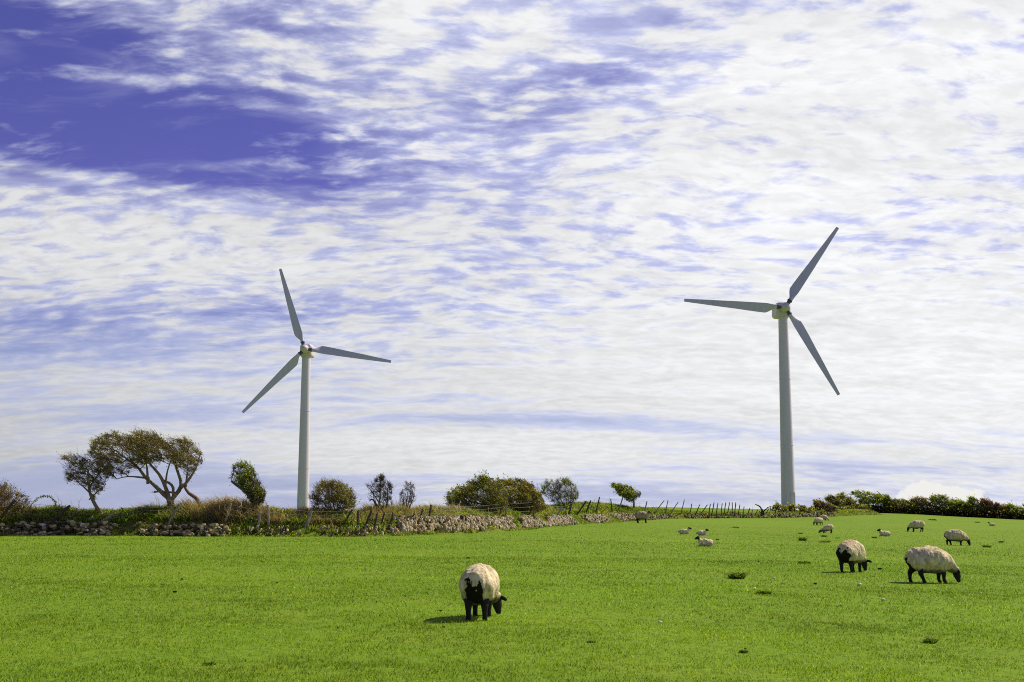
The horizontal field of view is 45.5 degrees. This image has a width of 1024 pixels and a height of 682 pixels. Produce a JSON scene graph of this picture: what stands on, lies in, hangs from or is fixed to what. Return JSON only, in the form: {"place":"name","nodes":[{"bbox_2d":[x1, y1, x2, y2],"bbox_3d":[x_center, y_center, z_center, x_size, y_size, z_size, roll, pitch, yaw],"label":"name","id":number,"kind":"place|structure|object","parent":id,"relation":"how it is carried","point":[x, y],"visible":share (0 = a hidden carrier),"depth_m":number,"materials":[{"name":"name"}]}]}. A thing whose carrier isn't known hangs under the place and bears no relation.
{"place":"outdoors","nodes":[
{"label":"outdoors","id":0,"kind":"place"},
{"bbox_2d":[0,505,878,536],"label":"grass bank","id":1,"kind":"structure","parent":0,"point":[302,529],"depth_m":57.35,"materials":[{"name":"green plant"}]},
{"bbox_2d":[0,478,31,512],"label":"bramble","id":2,"kind":"object","parent":1,"relation":"on","point":[5,495],"visible":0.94,"depth_m":57.98,"materials":[{"name":"brown plant"}]},
{"bbox_2d":[30,495,56,507],"bbox_3d":[-22.471,7.755,58.526,1.328,0.822,0.365,4,-8,-25],"label":"bramble","id":3,"kind":"object","parent":1,"relation":"on","point":[47,497],"visible":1,"depth_m":58.62,"materials":[{"name":"green plant"}]},
{"bbox_2d":[56,448,113,513],"bbox_3d":[-20.691,6.880,59.013,2.810,3.521,2.320,0,-7,0],"label":"hawthorn tree","id":4,"kind":"object","parent":1,"relation":"on","point":[93,479],"visible":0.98,"depth_m":58.77,"materials":[{"name":"green plant"}]},
{"bbox_2d":[0,520,230,536],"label":"stone wall","id":5,"kind":"structure","parent":1,"relation":"on","point":[214,528],"depth_m":56.76,"materials":[{"name":"grey stone"}]},
{"bbox_2d":[86,425,204,505],"bbox_3d":[-17.778,6.519,59.163,5.721,4.926,4.532,0,-7,0],"label":"hawthorn tree","id":6,"kind":"object","parent":1,"relation":"on","point":[142,451],"visible":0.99,"depth_m":58.95,"materials":[{"name":"green plant"}]},
{"bbox_2d":[228,458,266,510],"bbox_3d":[-12.545,6.910,58.170,1.899,2.675,1.916,0,-7,0],"label":"hawthorn tree","id":7,"kind":"object","parent":1,"relation":"on","point":[247,480],"visible":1,"depth_m":58.00,"materials":[{"name":"green plant"}]},
{"bbox_2d":[235,524,399,536],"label":"stone wall","id":8,"kind":"structure","parent":1,"relation":"on","point":[365,530],"depth_m":56.66,"materials":[{"name":"grey stone"}]},
{"bbox_2d":[0,497,646,527],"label":"undergrowth","id":9,"kind":"object","parent":1,"relation":"on","point":[65,509],"visible":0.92,"depth_m":57.60,"materials":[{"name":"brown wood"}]},
{"bbox_2d":[306,476,359,512],"bbox_3d":[-8.689,7.644,59.227,2.670,2.287,2.890,0,-7,0],"label":"bush","id":10,"kind":"object","parent":1,"relation":"on","point":[343,495],"visible":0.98,"depth_m":58.82,"materials":[{"name":"green plant"}]},
{"bbox_2d":[366,473,393,508],"bbox_3d":[-6.629,7.733,61.287,1.606,2.412,1.852,0,-7,0],"label":"shrub","id":11,"kind":"object","parent":1,"relation":"on","point":[378,487],"visible":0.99,"depth_m":61.27,"materials":[{"name":"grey plant"}]},
{"bbox_2d":[398,480,416,507],"bbox_3d":[-5.508,8.354,64.376,1.039,2.082,1.759,0,-7,0],"label":"shrub","id":12,"kind":"object","parent":1,"relation":"on","point":[407,496],"visible":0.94,"depth_m":64.07,"materials":[{"name":"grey plant"}]},
{"bbox_2d":[0,492,883,536],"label":"undergrowth","id":13,"kind":"object","parent":1,"relation":"on","point":[202,509],"visible":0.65,"depth_m":58.36,"materials":[{"name":"green plant"}]},
{"bbox_2d":[443,469,508,514],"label":"bush","id":14,"kind":"object","parent":1,"relation":"on","point":[486,485],"visible":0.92,"depth_m":74.07,"materials":[{"name":"green plant"}]},
{"bbox_2d":[393,512,639,533],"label":"stone wall","id":15,"kind":"structure","parent":1,"relation":"on","point":[422,524],"depth_m":68.73,"materials":[{"name":"grey stone"}]},
{"bbox_2d":[485,473,547,515],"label":"bush","id":16,"kind":"object","parent":1,"relation":"on","point":[523,492],"visible":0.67,"depth_m":81.22,"materials":[{"name":"green plant"}]},
{"bbox_2d":[539,475,582,507],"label":"bush","id":17,"kind":"object","parent":1,"relation":"on","point":[567,493],"visible":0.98,"depth_m":97.42,"materials":[{"name":"green plant"}]},
{"bbox_2d":[610,481,640,507],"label":"hawthorn tree","id":18,"kind":"object","parent":1,"relation":"on","point":[622,491],"visible":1,"depth_m":110.25,"materials":[{"name":"green plant"}]},
{"bbox_2d":[655,500,789,515],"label":"wire fence","id":19,"kind":"object","parent":1,"relation":"on","point":[717,508],"visible":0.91,"depth_m":121.92,"materials":[{"name":"brown wood"}]},
{"bbox_2d":[647,512,835,519],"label":"stone wall","id":20,"kind":"structure","parent":1,"relation":"on","point":[700,516],"depth_m":122.71,"materials":[{"name":"grey stone"}]},
{"bbox_2d":[755,504,770,517],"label":"dead branch","id":21,"kind":"object","parent":1,"relation":"on","point":[763,513],"visible":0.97,"depth_m":124.39,"materials":[{"name":"brown wood"}]},
{"bbox_2d":[0,507,1023,681],"bbox_3d":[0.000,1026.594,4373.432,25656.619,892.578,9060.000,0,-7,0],"label":"ground","id":22,"kind":"structure","parent":0,"point":[893,521],"depth_m":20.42,"materials":[{"name":"green plant"}]},
{"bbox_2d":[202,662,215,665],"bbox_3d":[-3.055,3.247,12.300,0.160,0.034,0.162,0,-7,0],"label":"weed clump","id":23,"kind":"object","parent":22,"relation":"on","point":[209,663],"visible":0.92,"depth_m":12.29,"materials":[{"name":"green plant"}]},
{"bbox_2d":[242,269,390,508],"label":"wind turbine","id":24,"kind":"object","parent":22,"relation":"on","point":[306,353],"visible":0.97,"depth_m":217.48,"materials":[{"name":"paint"}]},
{"bbox_2d":[458,563,506,620],"bbox_3d":[-0.423,3.571,17.431,0.620,0.807,1.213,-1,-8,6],"label":"sheep","id":25,"kind":"object","parent":22,"relation":"on","point":[479,583],"visible":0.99,"depth_m":16.97},
{"bbox_2d":[634,511,650,522],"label":"sheep","id":26,"kind":"object","parent":22,"relation":"on","point":[642,515],"visible":1,"depth_m":102.61},
{"bbox_2d":[678,527,691,533],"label":"lamb","id":27,"kind":"object","parent":22,"relation":"on","point":[684,531],"visible":0.99,"depth_m":69.12,"materials":[{"name":"fur"}]},
{"bbox_2d":[696,529,708,534],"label":"lamb","id":28,"kind":"object","parent":22,"relation":"on","point":[701,532],"visible":0.97,"depth_m":67.20,"materials":[{"name":"fur"}]},
{"bbox_2d":[694,536,714,545],"bbox_3d":[7.770,8.076,49.303,0.835,0.418,0.366,1,-8,-6],"label":"lamb","id":29,"kind":"object","parent":22,"relation":"on","point":[706,542],"visible":1,"depth_m":49.18,"materials":[{"name":"fur"}]},
{"bbox_2d":[726,571,748,578],"bbox_3d":[5.166,5.321,27.827,0.624,0.185,0.674,0,-7,0],"label":"weed clump","id":30,"kind":"object","parent":22,"relation":"on","point":[740,575],"visible":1,"depth_m":27.76,"materials":[{"name":"green plant"}]},
{"bbox_2d":[684,227,839,505],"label":"wind turbine","id":31,"kind":"object","parent":22,"relation":"on","point":[781,312],"visible":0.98,"depth_m":188.02,"materials":[{"name":"paint"}]},
{"bbox_2d":[791,492,795,504],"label":"door","id":32,"kind":"structure","parent":31,"relation":"in","point":[792,493],"depth_m":185.55,"materials":[{"name":"paint"}]},
{"bbox_2d":[756,590,772,593],"bbox_3d":[4.776,4.756,23.176,0.356,0.077,0.366,0,-7,0],"label":"weed clump","id":33,"kind":"object","parent":22,"relation":"on","point":[763,592],"visible":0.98,"depth_m":23.09,"materials":[{"name":"green plant"}]},
{"bbox_2d":[771,500,825,514],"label":"hedge bush","id":34,"kind":"object","parent":22,"relation":"on","point":[801,508],"visible":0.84,"depth_m":133.05,"materials":[{"name":"green plant"}]},
{"bbox_2d":[813,517,822,524],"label":"sheep","id":35,"kind":"object","parent":22,"relation":"on","point":[818,520],"visible":1,"depth_m":104.76},
{"bbox_2d":[819,515,828,520],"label":"sheep","id":36,"kind":"object","parent":22,"relation":"on","point":[824,517],"visible":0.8,"depth_m":118.14},
{"bbox_2d":[811,497,837,512],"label":"hedge bush","id":37,"kind":"object","parent":22,"relation":"on","point":[827,506],"visible":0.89,"depth_m":138.72,"materials":[{"name":"green plant"}]},
{"bbox_2d":[818,524,833,532],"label":"sheep","id":38,"kind":"object","parent":22,"relation":"on","point":[826,528],"visible":0.99,"depth_m":80.77},
{"bbox_2d":[824,494,845,506],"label":"hedge tree","id":39,"kind":"object","parent":22,"relation":"on","point":[834,500],"visible":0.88,"depth_m":154.57,"materials":[{"name":"green plant"}]},
{"bbox_2d":[836,491,861,508],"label":"hedge tree","id":40,"kind":"object","parent":22,"relation":"on","point":[842,495],"visible":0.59,"depth_m":158.99,"materials":[{"name":"green plant"}]},
{"bbox_2d":[836,540,871,572],"bbox_3d":[8.816,5.567,31.587,0.615,0.860,1.307,-6,-10,40],"label":"sheep","id":41,"kind":"object","parent":22,"relation":"on","point":[851,553],"visible":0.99,"depth_m":31.26},
{"bbox_2d":[848,489,887,505],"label":"hedge tree","id":42,"kind":"object","parent":22,"relation":"on","point":[865,498],"visible":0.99,"depth_m":165.89,"materials":[{"name":"green plant"}]},
{"bbox_2d":[877,529,890,535],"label":"lamb","id":43,"kind":"object","parent":22,"relation":"on","point":[884,533],"visible":0.99,"depth_m":74.99,"materials":[{"name":"fur"}]},
{"bbox_2d":[880,494,897,507],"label":"hedge tree","id":44,"kind":"object","parent":22,"relation":"on","point":[889,502],"visible":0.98,"depth_m":165.89,"materials":[{"name":"green plant"}]},
{"bbox_2d":[893,497,916,512],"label":"hedge bush","id":45,"kind":"object","parent":22,"relation":"on","point":[902,501],"visible":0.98,"depth_m":165.86,"materials":[{"name":"green plant"}]},
{"bbox_2d":[807,504,1023,519],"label":"hedge","id":46,"kind":"object","parent":22,"relation":"on","point":[969,512],"visible":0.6,"depth_m":165.40,"materials":[{"name":"green plant"}]},
{"bbox_2d":[907,520,924,531],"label":"sheep","id":47,"kind":"object","parent":22,"relation":"on","point":[916,524],"visible":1,"depth_m":91.25},
{"bbox_2d":[909,495,937,514],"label":"hedge bush","id":48,"kind":"object","parent":22,"relation":"on","point":[921,502],"visible":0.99,"depth_m":165.84,"materials":[{"name":"green plant"}]},
{"bbox_2d":[922,637,939,642],"bbox_3d":[5.203,3.716,15.196,0.267,0.069,0.279,-4,-9,31],"label":"weed clump","id":49,"kind":"object","parent":22,"relation":"on","point":[930,640],"visible":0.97,"depth_m":15.16,"materials":[{"name":"green plant"}]},
{"bbox_2d":[904,545,960,583],"bbox_3d":[9.479,5.045,27.551,1.285,0.867,0.615,1,-8,-4],"label":"sheep","id":50,"kind":"object","parent":22,"relation":"on","point":[938,562],"visible":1,"depth_m":27.36},
{"bbox_2d":[927,492,957,515],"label":"hedge tree","id":51,"kind":"object","parent":22,"relation":"on","point":[938,501],"visible":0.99,"depth_m":165.82,"materials":[{"name":"green plant"}]},
{"bbox_2d":[944,529,970,545],"bbox_3d":[21.093,9.321,57.885,1.226,0.805,0.596,-1,-8,4],"label":"sheep","id":52,"kind":"object","parent":22,"relation":"on","point":[957,535],"visible":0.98,"depth_m":57.72},
{"bbox_2d":[952,497,973,516],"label":"hedge tree","id":53,"kind":"object","parent":22,"relation":"on","point":[962,504],"visible":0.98,"depth_m":165.69,"materials":[{"name":"green plant"}]},
{"bbox_2d":[966,494,986,512],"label":"hedge bush","id":54,"kind":"object","parent":22,"relation":"on","point":[976,504],"visible":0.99,"depth_m":165.86,"materials":[{"name":"green plant"}]},
{"bbox_2d":[975,496,995,514],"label":"hedge bush","id":55,"kind":"object","parent":22,"relation":"on","point":[988,503],"visible":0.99,"depth_m":165.85,"materials":[{"name":"brown plant"}]},
{"bbox_2d":[993,502,1009,518],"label":"hedge bush","id":56,"kind":"object","parent":22,"relation":"on","point":[998,506],"visible":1,"depth_m":165.76,"materials":[{"name":"brown plant"}]},
{"bbox_2d":[1002,500,1023,519],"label":"hedge bush","id":57,"kind":"object","parent":22,"relation":"on","point":[1012,508],"visible":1,"depth_m":165.76,"materials":[{"name":"green plant"}]},
{"bbox_2d":[0,0,1023,511],"label":"sky","id":58,"kind":"structure","parent":0,"point":[516,207],"materials":[{"name":"white"}]}
]}

